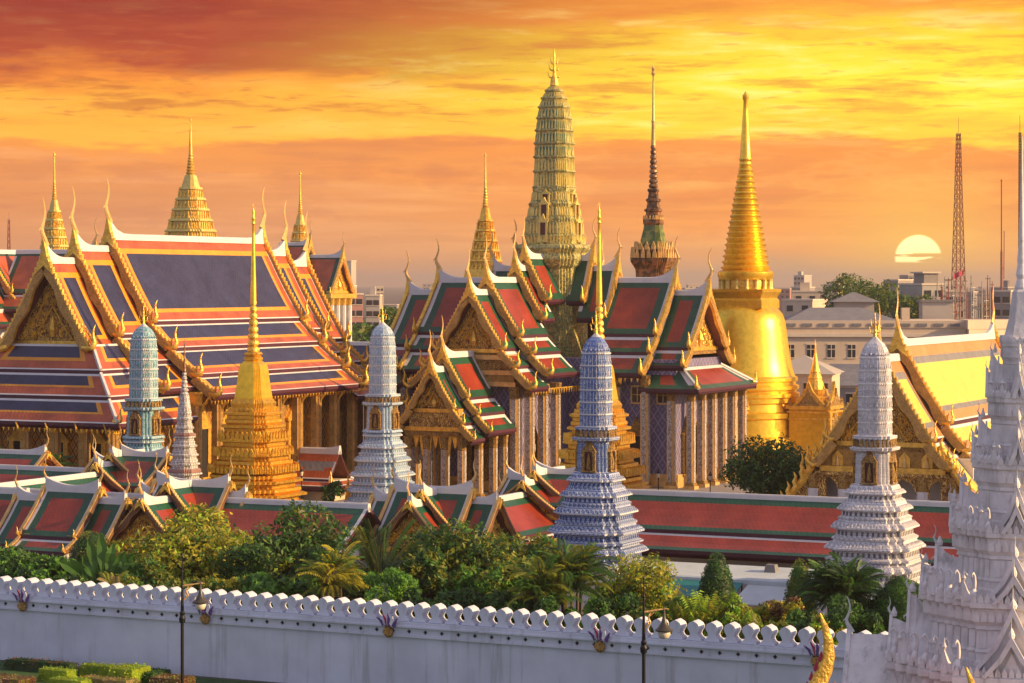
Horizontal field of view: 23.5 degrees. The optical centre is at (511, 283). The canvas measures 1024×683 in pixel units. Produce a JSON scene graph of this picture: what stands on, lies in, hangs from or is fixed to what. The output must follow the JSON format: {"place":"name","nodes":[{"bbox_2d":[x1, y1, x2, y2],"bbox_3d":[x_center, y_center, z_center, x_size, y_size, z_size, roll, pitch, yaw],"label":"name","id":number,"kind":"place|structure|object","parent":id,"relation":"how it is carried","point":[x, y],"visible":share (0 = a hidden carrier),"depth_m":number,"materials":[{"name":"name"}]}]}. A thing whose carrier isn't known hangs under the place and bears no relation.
{"place":"outdoors","nodes":[
{"label":"outdoors","id":0,"kind":"place"},
{"bbox_2d":[40,152,68,248],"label":"palace spire","id":1,"kind":"structure","parent":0,"point":[55,234],"depth_m":439.02,"materials":[{"name":"gold metal"}]},
{"bbox_2d":[0,661,263,682],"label":"lawn","id":2,"kind":"structure","parent":0,"point":[35,674],"depth_m":155.36,"materials":[{"name":"green plant"}]},
{"bbox_2d":[0,673,36,682],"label":"clipped hedge","id":3,"kind":"object","parent":2,"relation":"on","point":[8,678],"visible":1,"depth_m":152.46,"materials":[{"name":"brown plant"}]},
{"bbox_2d":[3,657,78,672],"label":"clipped hedge","id":4,"kind":"object","parent":2,"relation":"on","point":[25,664],"visible":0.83,"depth_m":158.12,"materials":[{"name":"green plant"}]},
{"bbox_2d":[37,664,77,681],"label":"clipped hedge","id":5,"kind":"object","parent":2,"relation":"on","point":[46,673],"visible":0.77,"depth_m":154.04,"materials":[{"name":"green plant"}]},
{"bbox_2d":[78,661,121,675],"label":"clipped hedge","id":6,"kind":"object","parent":2,"relation":"on","point":[85,668],"visible":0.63,"depth_m":155.82,"materials":[{"name":"green plant"}]},
{"bbox_2d":[79,674,140,682],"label":"clipped hedge","id":7,"kind":"object","parent":2,"relation":"on","point":[95,678],"visible":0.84,"depth_m":152.56,"materials":[{"name":"orange plant"}]},
{"bbox_2d":[107,662,151,682],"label":"clipped hedge","id":8,"kind":"object","parent":2,"relation":"on","point":[135,670],"visible":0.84,"depth_m":153.66,"materials":[{"name":"green plant"}]},
{"bbox_2d":[148,672,195,682],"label":"clipped hedge","id":9,"kind":"object","parent":2,"relation":"on","point":[167,678],"visible":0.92,"depth_m":152.43,"materials":[{"name":"brown plant"}]},
{"bbox_2d":[178,553,207,682],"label":"street lamp","id":10,"kind":"object","parent":2,"relation":"on","point":[200,601],"visible":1,"depth_m":141.91,"materials":[{"name":"metal"}]},
{"bbox_2d":[639,576,672,682],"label":"street lamp","id":11,"kind":"object","parent":2,"relation":"on","point":[663,629],"visible":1,"depth_m":126.92,"materials":[{"name":"metal"}]},
{"bbox_2d":[806,136,1023,682],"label":"city pillar shrine","id":12,"kind":"object","parent":2,"relation":"on","point":[964,623],"visible":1,"depth_m":113.41,"materials":[{"name":"paint"}]},
{"bbox_2d":[352,293,363,339],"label":"town building","id":13,"kind":"structure","parent":0,"point":[357,310],"depth_m":760.09,"materials":[{"name":"concrete"}]},
{"bbox_2d":[365,286,382,325],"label":"town building","id":14,"kind":"structure","parent":0,"point":[373,303],"depth_m":800.00,"materials":[{"name":"concrete"}]},
{"bbox_2d":[0,287,1014,682],"bbox_3d":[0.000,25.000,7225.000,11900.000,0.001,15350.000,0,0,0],"label":"ground","id":15,"kind":"structure","parent":0,"point":[392,295],"depth_m":5404.91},
{"bbox_2d":[279,221,356,340],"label":"throne hall wing","id":16,"kind":"structure","parent":15,"relation":"on","point":[332,273],"depth_m":489.70,"materials":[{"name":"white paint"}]},
{"bbox_2d":[290,172,308,241],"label":"palace spire","id":17,"kind":"structure","parent":16,"relation":"on","point":[299,233],"depth_m":499.21,"materials":[{"name":"gold metal"}]},
{"bbox_2d":[365,305,397,336],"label":"broadleaf tree","id":18,"kind":"object","parent":15,"relation":"on","point":[391,312],"visible":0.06,"depth_m":478.28,"materials":[{"name":"green plant"}]},
{"bbox_2d":[0,576,887,682],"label":"palace wall","id":19,"kind":"structure","parent":15,"relation":"on","point":[279,641],"depth_m":151.17,"materials":[{"name":"paint"}]},
{"bbox_2d":[712,91,843,459],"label":"great golden chedi","id":20,"kind":"structure","parent":15,"relation":"on","point":[746,295],"depth_m":325.33,"materials":[{"name":"gold metal"}]},
{"bbox_2d":[791,282,819,298],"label":"town building","id":21,"kind":"structure","parent":15,"relation":"on","point":[804,292],"depth_m":820.24,"materials":[{"name":"concrete"}]},
{"bbox_2d":[791,355,844,399],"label":"town house","id":22,"kind":"structure","parent":15,"relation":"on","point":[801,365],"depth_m":352.44,"materials":[{"name":"concrete"}]},
{"bbox_2d":[817,271,879,307],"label":"broadleaf tree","id":23,"kind":"object","parent":15,"relation":"on","point":[839,285],"visible":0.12,"depth_m":638.72,"materials":[{"name":"green plant"}]},
{"bbox_2d":[846,278,918,317],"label":"broadleaf tree","id":24,"kind":"object","parent":15,"relation":"on","point":[883,296],"visible":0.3,"depth_m":618.08,"materials":[{"name":"green plant"}]},
{"bbox_2d":[887,294,936,318],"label":"broadleaf tree","id":25,"kind":"object","parent":15,"relation":"on","point":[907,304],"visible":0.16,"depth_m":599.36,"materials":[{"name":"green plant"}]},
{"bbox_2d":[951,118,965,318],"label":"radio mast","id":26,"kind":"object","parent":15,"relation":"on","point":[957,194],"visible":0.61,"depth_m":899.62,"materials":[{"name":"red metal"}]},
{"bbox_2d":[0,0,1023,286],"label":"sky","id":27,"kind":"structure","parent":0,"point":[388,113],"materials":[{"name":"orange"}]},
{"bbox_2d":[306,436,804,501],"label":"temple terrace","id":28,"kind":"structure","parent":0,"point":[721,487],"depth_m":279.86,"materials":[{"name":"grey stone"}]},
{"bbox_2d":[0,218,98,337],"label":"throne hall","id":29,"kind":"structure","parent":28,"relation":"on","point":[17,269],"depth_m":364.54,"materials":[{"name":"red tile"}]},
{"bbox_2d":[122,306,164,451],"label":"porcelain prang","id":30,"kind":"structure","parent":28,"relation":"on","point":[143,407],"depth_m":233.88,"materials":[{"name":"ceramic"}]},
{"bbox_2d":[168,339,201,479],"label":"mosaic chedi","id":31,"kind":"structure","parent":28,"relation":"on","point":[184,463],"depth_m":220.30,"materials":[{"name":"white ceramic"}]},
{"bbox_2d":[0,176,409,498],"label":"ordination hall","id":32,"kind":"structure","parent":28,"relation":"on","point":[74,324],"depth_m":255.81,"materials":[{"name":"blue tile"}]},
{"bbox_2d":[90,430,106,458],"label":"door","id":33,"kind":"structure","parent":32,"relation":"in","point":[101,442],"depth_m":245.64,"materials":[{"name":"gold metal"}]},
{"bbox_2d":[164,116,216,236],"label":"palace spire","id":34,"kind":"structure","parent":32,"relation":"attached to","point":[190,215],"depth_m":497.73,"materials":[{"name":"gold metal"}]},
{"bbox_2d":[202,407,211,479],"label":"window","id":35,"kind":"structure","parent":32,"relation":"in","point":[206,426],"depth_m":256.17,"materials":[{"name":"gold metal"}]},
{"bbox_2d":[204,203,306,499],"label":"golden chedi","id":36,"kind":"structure","parent":28,"relation":"on","point":[254,435],"depth_m":240.07,"materials":[{"name":"gold metal"}]},
{"bbox_2d":[294,446,353,500],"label":"small temple pavilion","id":37,"kind":"object","parent":28,"relation":"on","point":[322,466],"visible":0.69,"depth_m":266.05,"materials":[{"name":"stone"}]},
{"bbox_2d":[319,480,345,501],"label":"pruned tree","id":38,"kind":"object","parent":28,"relation":"on","point":[335,488],"visible":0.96,"depth_m":243.45,"materials":[{"name":"green plant"}]},
{"bbox_2d":[344,305,415,502],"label":"porcelain prang","id":39,"kind":"structure","parent":28,"relation":"on","point":[381,445],"depth_m":243.29,"materials":[{"name":"ceramic"}]},
{"bbox_2d":[390,49,756,496],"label":"royal pantheon","id":40,"kind":"structure","parent":28,"relation":"on","point":[488,363],"depth_m":284.28,"materials":[{"name":"red tile"}]},
{"bbox_2d":[467,430,488,480],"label":"door","id":41,"kind":"structure","parent":40,"relation":"in","point":[470,448],"depth_m":278.35,"materials":[{"name":"gold metal"}]},
{"bbox_2d":[464,152,501,276],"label":"palace spire","id":42,"kind":"structure","parent":40,"relation":"attached to","point":[485,223],"depth_m":363.93,"materials":[{"name":"gold metal"}]},
{"bbox_2d":[553,205,648,488],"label":"golden chedi","id":43,"kind":"structure","parent":28,"relation":"on","point":[630,470],"depth_m":248.72,"materials":[{"name":"gold metal"}]},
{"bbox_2d":[630,63,676,276],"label":"library spire","id":44,"kind":"structure","parent":28,"relation":"on","point":[652,253],"depth_m":316.92,"materials":[{"name":"brown metal"}]},
{"bbox_2d":[717,432,812,494],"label":"broadleaf tree","id":45,"kind":"object","parent":28,"relation":"on","point":[750,474],"visible":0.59,"depth_m":242.71,"materials":[{"name":"green plant"}]},
{"bbox_2d":[780,287,1002,501],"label":"assembly hall","id":46,"kind":"structure","parent":28,"relation":"on","point":[938,382],"depth_m":225.24,"materials":[{"name":"gold tile"}]},
{"bbox_2d":[582,597,760,622],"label":"garden soil","id":47,"kind":"structure","parent":0,"point":[754,607],"depth_m":189.37,"materials":[{"name":"brown soil"}]},
{"bbox_2d":[0,487,29,520],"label":"side pavilion","id":48,"kind":"structure","parent":47,"relation":"on","point":[6,494],"depth_m":199.19,"materials":[{"name":"red tile"}]},
{"bbox_2d":[0,464,83,482],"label":"cloister gallery","id":49,"kind":"object","parent":47,"relation":"on","point":[8,473],"visible":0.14,"depth_m":228.66,"materials":[{"name":"red tile"}]},
{"bbox_2d":[0,428,63,466],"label":"garden gallery","id":50,"kind":"object","parent":49,"relation":"on","point":[34,456],"visible":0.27,"depth_m":233.31,"materials":[{"name":"red tile"}]},
{"bbox_2d":[0,456,132,558],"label":"side pavilion","id":51,"kind":"structure","parent":47,"relation":"on","point":[54,517],"depth_m":193.73,"materials":[{"name":"red tile"}]},
{"bbox_2d":[0,429,144,492],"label":"cloister gallery","id":52,"kind":"object","parent":47,"relation":"on","point":[112,458],"visible":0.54,"depth_m":220.69,"materials":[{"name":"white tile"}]},
{"bbox_2d":[82,428,171,492],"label":"cloister gallery","id":53,"kind":"object","parent":52,"relation":"on","point":[146,460],"visible":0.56,"depth_m":222.81,"materials":[{"name":"red tile"}]},
{"bbox_2d":[110,451,252,553],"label":"pavilion","id":54,"kind":"structure","parent":47,"relation":"on","point":[163,493],"depth_m":194.51,"materials":[{"name":"red tile"}]},
{"bbox_2d":[107,502,294,587],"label":"broadleaf tree","id":55,"kind":"object","parent":47,"relation":"on","point":[196,540],"visible":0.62,"depth_m":172.95,"materials":[{"name":"green plant"}]},
{"bbox_2d":[30,488,381,608],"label":"cloister gallery","id":56,"kind":"object","parent":47,"relation":"on","point":[248,514],"visible":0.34,"depth_m":191.89,"materials":[{"name":"red tile"}]},
{"bbox_2d":[241,498,351,598],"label":"broadleaf tree","id":57,"kind":"object","parent":47,"relation":"on","point":[286,546],"visible":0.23,"depth_m":177.04,"materials":[{"name":"green plant"}]},
{"bbox_2d":[349,456,519,598],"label":"corner pavilion","id":58,"kind":"structure","parent":47,"relation":"on","point":[400,505],"depth_m":190.27,"materials":[{"name":"red tile"}]},
{"bbox_2d":[396,516,520,613],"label":"broadleaf tree","id":59,"kind":"object","parent":47,"relation":"on","point":[455,552],"visible":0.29,"depth_m":167.77,"materials":[{"name":"green plant"}]},
{"bbox_2d":[472,529,560,586],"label":"broadleaf tree","id":60,"kind":"object","parent":47,"relation":"on","point":[541,542],"visible":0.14,"depth_m":168.28,"materials":[{"name":"green plant"}]},
{"bbox_2d":[499,446,564,552],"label":"cloister gallery","id":61,"kind":"object","parent":47,"relation":"on","point":[529,508],"visible":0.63,"depth_m":201.39,"materials":[{"name":"red tile"}]},
{"bbox_2d":[499,443,575,508],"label":"roof","id":62,"kind":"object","parent":61,"relation":"on","point":[558,477],"visible":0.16,"depth_m":205.88,"materials":[{"name":"red tile"}]},
{"bbox_2d":[545,315,648,613],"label":"porcelain prang","id":63,"kind":"structure","parent":47,"relation":"on","point":[597,508],"depth_m":188.10,"materials":[{"name":"white ceramic"}]},
{"bbox_2d":[694,552,736,614],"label":"cone topiary","id":64,"kind":"object","parent":47,"relation":"on","point":[715,576],"visible":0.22,"depth_m":161.42,"materials":[{"name":"green plant"}]},
{"bbox_2d":[650,560,817,605],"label":"garden awning","id":65,"kind":"object","parent":47,"relation":"on","point":[758,579],"visible":0.2,"depth_m":184.35,"materials":[{"name":"metal"}]},
{"bbox_2d":[626,489,958,595],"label":"cloister gallery","id":66,"kind":"object","parent":47,"relation":"on","point":[784,531],"visible":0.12,"depth_m":195.37,"materials":[{"name":"red tile"}]},
{"bbox_2d":[783,558,818,622],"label":"cone topiary","id":67,"kind":"object","parent":47,"relation":"on","point":[794,582],"visible":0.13,"depth_m":155.96,"materials":[{"name":"green plant"}]},
{"bbox_2d":[815,316,928,616],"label":"porcelain prang","id":68,"kind":"structure","parent":47,"relation":"on","point":[874,524],"depth_m":176.68,"materials":[{"name":"white ceramic"}]},
{"bbox_2d":[781,299,827,316],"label":"town building","id":69,"kind":"structure","parent":0,"point":[791,306],"depth_m":700.59,"materials":[{"name":"concrete"}]},
{"bbox_2d":[837,368,858,409],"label":"town house","id":70,"kind":"structure","parent":0,"point":[849,381],"depth_m":384.73,"materials":[{"name":"concrete"}]},
{"bbox_2d":[784,292,1007,364],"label":"ministry building","id":71,"kind":"structure","parent":0,"point":[839,333],"depth_m":430.29,"materials":[{"name":"paint"}]},
{"bbox_2d":[898,272,943,314],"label":"town building","id":72,"kind":"structure","parent":0,"point":[924,283],"depth_m":621.13,"materials":[{"name":"concrete"}]},
{"bbox_2d":[994,290,1012,318],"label":"town building","id":73,"kind":"structure","parent":0,"point":[1002,301],"depth_m":679.90,"materials":[{"name":"concrete"}]},
{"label":"garden terrace","id":74,"kind":"structure","parent":0,"visible":0},
{"bbox_2d":[0,542,39,578],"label":"bush","id":75,"kind":"object","parent":74,"relation":"on","point":[12,559],"visible":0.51,"depth_m":174.40,"materials":[{"name":"green plant"}]},
{"bbox_2d":[13,554,75,590],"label":"bush","id":76,"kind":"object","parent":74,"relation":"on","point":[52,565],"visible":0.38,"depth_m":172.03,"materials":[{"name":"green plant"}]},
{"bbox_2d":[68,530,111,579],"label":"clipped bush","id":77,"kind":"object","parent":74,"relation":"on","point":[79,548],"visible":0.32,"depth_m":176.70,"materials":[{"name":"green plant"}]},
{"bbox_2d":[54,533,141,583],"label":"fan palm","id":78,"kind":"object","parent":74,"relation":"on","point":[101,555],"visible":0.55,"depth_m":168.81,"materials":[{"name":"green plant"}]},
{"bbox_2d":[109,554,173,597],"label":"bush","id":79,"kind":"object","parent":74,"relation":"on","point":[151,573],"visible":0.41,"depth_m":166.89,"materials":[{"name":"green plant"}]},
{"bbox_2d":[195,573,247,604],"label":"bush","id":80,"kind":"object","parent":74,"relation":"on","point":[229,585],"visible":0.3,"depth_m":162.57,"materials":[{"name":"green plant"}]},
{"bbox_2d":[210,541,290,580],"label":"bush","id":81,"kind":"object","parent":74,"relation":"on","point":[251,555],"visible":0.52,"depth_m":168.55,"materials":[{"name":"green plant"}]},
{"bbox_2d":[240,571,295,607],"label":"bush","id":82,"kind":"object","parent":74,"relation":"on","point":[257,583],"visible":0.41,"depth_m":160.97,"materials":[{"name":"green plant"}]},
{"bbox_2d":[288,579,321,609],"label":"bush","id":83,"kind":"object","parent":74,"relation":"on","point":[303,588],"visible":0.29,"depth_m":161.98,"materials":[{"name":"green plant"}]},
{"bbox_2d":[288,544,345,599],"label":"bush","id":84,"kind":"object","parent":74,"relation":"on","point":[309,557],"visible":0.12,"depth_m":168.31,"materials":[{"name":"green plant"}]},
{"bbox_2d":[289,541,370,611],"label":"palm","id":85,"kind":"object","parent":74,"relation":"on","point":[336,572],"visible":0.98,"depth_m":159.28,"materials":[{"name":"green plant"}]},
{"bbox_2d":[337,560,375,601],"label":"bush","id":86,"kind":"object","parent":74,"relation":"on","point":[357,595],"visible":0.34,"depth_m":164.45,"materials":[{"name":"green plant"}]},
{"bbox_2d":[337,518,421,594],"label":"palm","id":87,"kind":"object","parent":74,"relation":"on","point":[372,556],"visible":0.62,"depth_m":166.14,"materials":[{"name":"green plant"}]},
{"bbox_2d":[363,566,422,614],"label":"shrub","id":88,"kind":"object","parent":74,"relation":"on","point":[398,582],"visible":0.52,"depth_m":156.03,"materials":[{"name":"green plant"}]},
{"bbox_2d":[396,587,433,616],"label":"bush","id":89,"kind":"object","parent":74,"relation":"on","point":[412,595],"visible":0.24,"depth_m":154.30,"materials":[{"name":"green plant"}]},
{"bbox_2d":[402,547,450,615],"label":"shrub","id":90,"kind":"object","parent":74,"relation":"on","point":[422,565],"visible":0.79,"depth_m":160.28,"materials":[{"name":"green plant"}]},
{"bbox_2d":[434,585,486,619],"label":"bush","id":91,"kind":"object","parent":74,"relation":"on","point":[462,598],"visible":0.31,"depth_m":153.46,"materials":[{"name":"green plant"}]},
{"bbox_2d":[445,559,528,616],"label":"broadleaf tree","id":92,"kind":"object","parent":74,"relation":"on","point":[497,579],"visible":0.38,"depth_m":159.68,"materials":[{"name":"green plant"}]},
{"bbox_2d":[478,589,533,624],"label":"bush","id":93,"kind":"object","parent":74,"relation":"on","point":[500,599],"visible":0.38,"depth_m":152.20,"materials":[{"name":"green plant"}]},
{"bbox_2d":[505,554,583,608],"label":"palm","id":94,"kind":"object","parent":74,"relation":"on","point":[540,584],"visible":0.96,"depth_m":151.48,"materials":[{"name":"green plant"}]},
{"bbox_2d":[528,596,577,626],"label":"bush","id":95,"kind":"object","parent":74,"relation":"on","point":[547,604],"visible":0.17,"depth_m":149.56,"materials":[{"name":"green plant"}]},
{"bbox_2d":[533,538,620,613],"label":"palm","id":96,"kind":"object","parent":74,"relation":"on","point":[583,564],"visible":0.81,"depth_m":152.86,"materials":[{"name":"green plant"}]},
{"bbox_2d":[586,592,642,630],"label":"shrub","id":97,"kind":"object","parent":74,"relation":"on","point":[605,605],"visible":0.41,"depth_m":150.56,"materials":[{"name":"green plant"}]},
{"bbox_2d":[585,552,686,614],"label":"broadleaf tree","id":98,"kind":"object","parent":74,"relation":"on","point":[656,595],"visible":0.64,"depth_m":156.79,"materials":[{"name":"green plant"}]},
{"bbox_2d":[628,606,675,632],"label":"bush","id":99,"kind":"object","parent":74,"relation":"on","point":[635,614],"visible":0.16,"depth_m":148.20,"materials":[{"name":"green plant"}]},
{"bbox_2d":[654,590,729,637],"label":"grass clump","id":100,"kind":"object","parent":74,"relation":"on","point":[701,605],"visible":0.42,"depth_m":147.75,"materials":[{"name":"green plant"}]},
{"bbox_2d":[698,602,753,637],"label":"bush","id":101,"kind":"object","parent":74,"relation":"on","point":[735,616],"visible":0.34,"depth_m":146.62,"materials":[{"name":"green plant"}]},
{"bbox_2d":[718,591,766,625],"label":"bush","id":102,"kind":"object","parent":74,"relation":"on","point":[731,601],"visible":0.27,"depth_m":147.88,"materials":[{"name":"green plant"}]},
{"bbox_2d":[756,595,805,626],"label":"bush","id":103,"kind":"object","parent":74,"relation":"on","point":[776,611],"visible":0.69,"depth_m":147.41,"materials":[{"name":"green plant"}]},
{"bbox_2d":[780,607,812,642],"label":"bush","id":104,"kind":"object","parent":74,"relation":"on","point":[800,617],"visible":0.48,"depth_m":144.75,"materials":[{"name":"green plant"}]},
{"bbox_2d":[796,613,843,644],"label":"bush","id":105,"kind":"object","parent":74,"relation":"on","point":[816,626],"visible":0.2,"depth_m":143.36,"materials":[{"name":"green plant"}]},
{"bbox_2d":[791,552,888,632],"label":"palm","id":106,"kind":"object","parent":74,"relation":"on","point":[828,581],"visible":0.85,"depth_m":152.35,"materials":[{"name":"green plant"}]},
{"bbox_2d":[824,593,865,643],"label":"bush","id":107,"kind":"object","parent":74,"relation":"on","point":[837,613],"visible":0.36,"depth_m":144.63,"materials":[{"name":"green plant"}]},
{"bbox_2d":[858,608,884,633],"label":"shrub","id":108,"kind":"object","parent":74,"relation":"on","point":[872,621],"visible":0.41,"depth_m":144.64,"materials":[{"name":"green plant"}]},
{"bbox_2d":[872,575,923,631],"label":"clipped bush","id":109,"kind":"object","parent":74,"relation":"on","point":[895,589],"visible":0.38,"depth_m":149.47,"materials":[{"name":"green plant"}]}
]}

